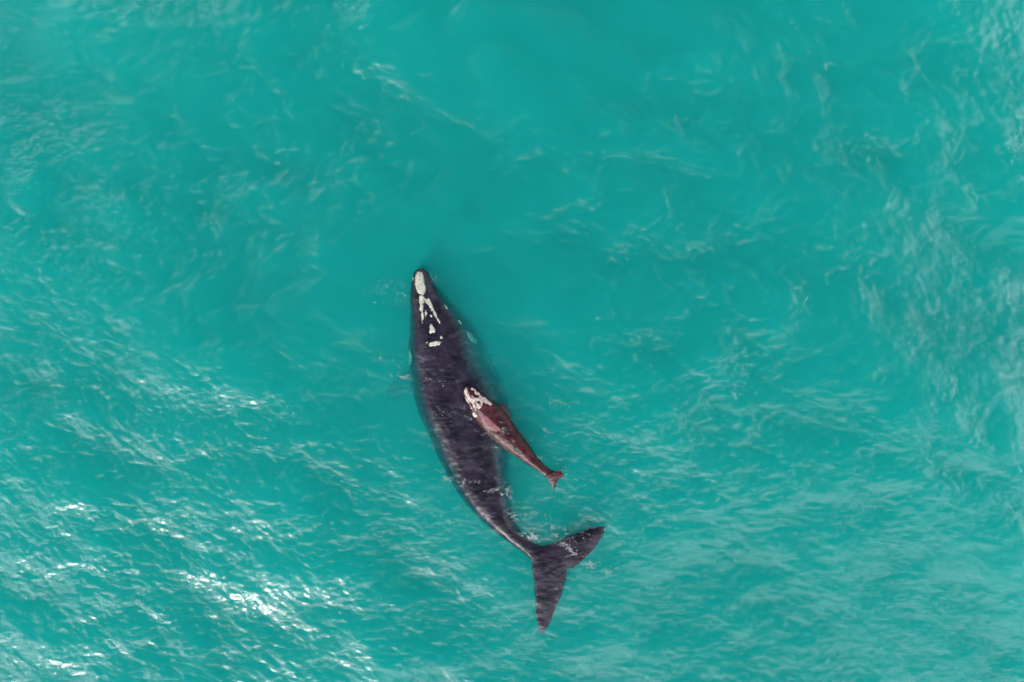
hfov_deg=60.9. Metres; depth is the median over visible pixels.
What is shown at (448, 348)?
whale
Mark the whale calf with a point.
(484, 410)
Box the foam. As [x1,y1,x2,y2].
[363,273,618,574]
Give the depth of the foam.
33.99 m
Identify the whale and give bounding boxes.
[386,268,604,633]
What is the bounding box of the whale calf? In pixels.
[462,386,562,489]

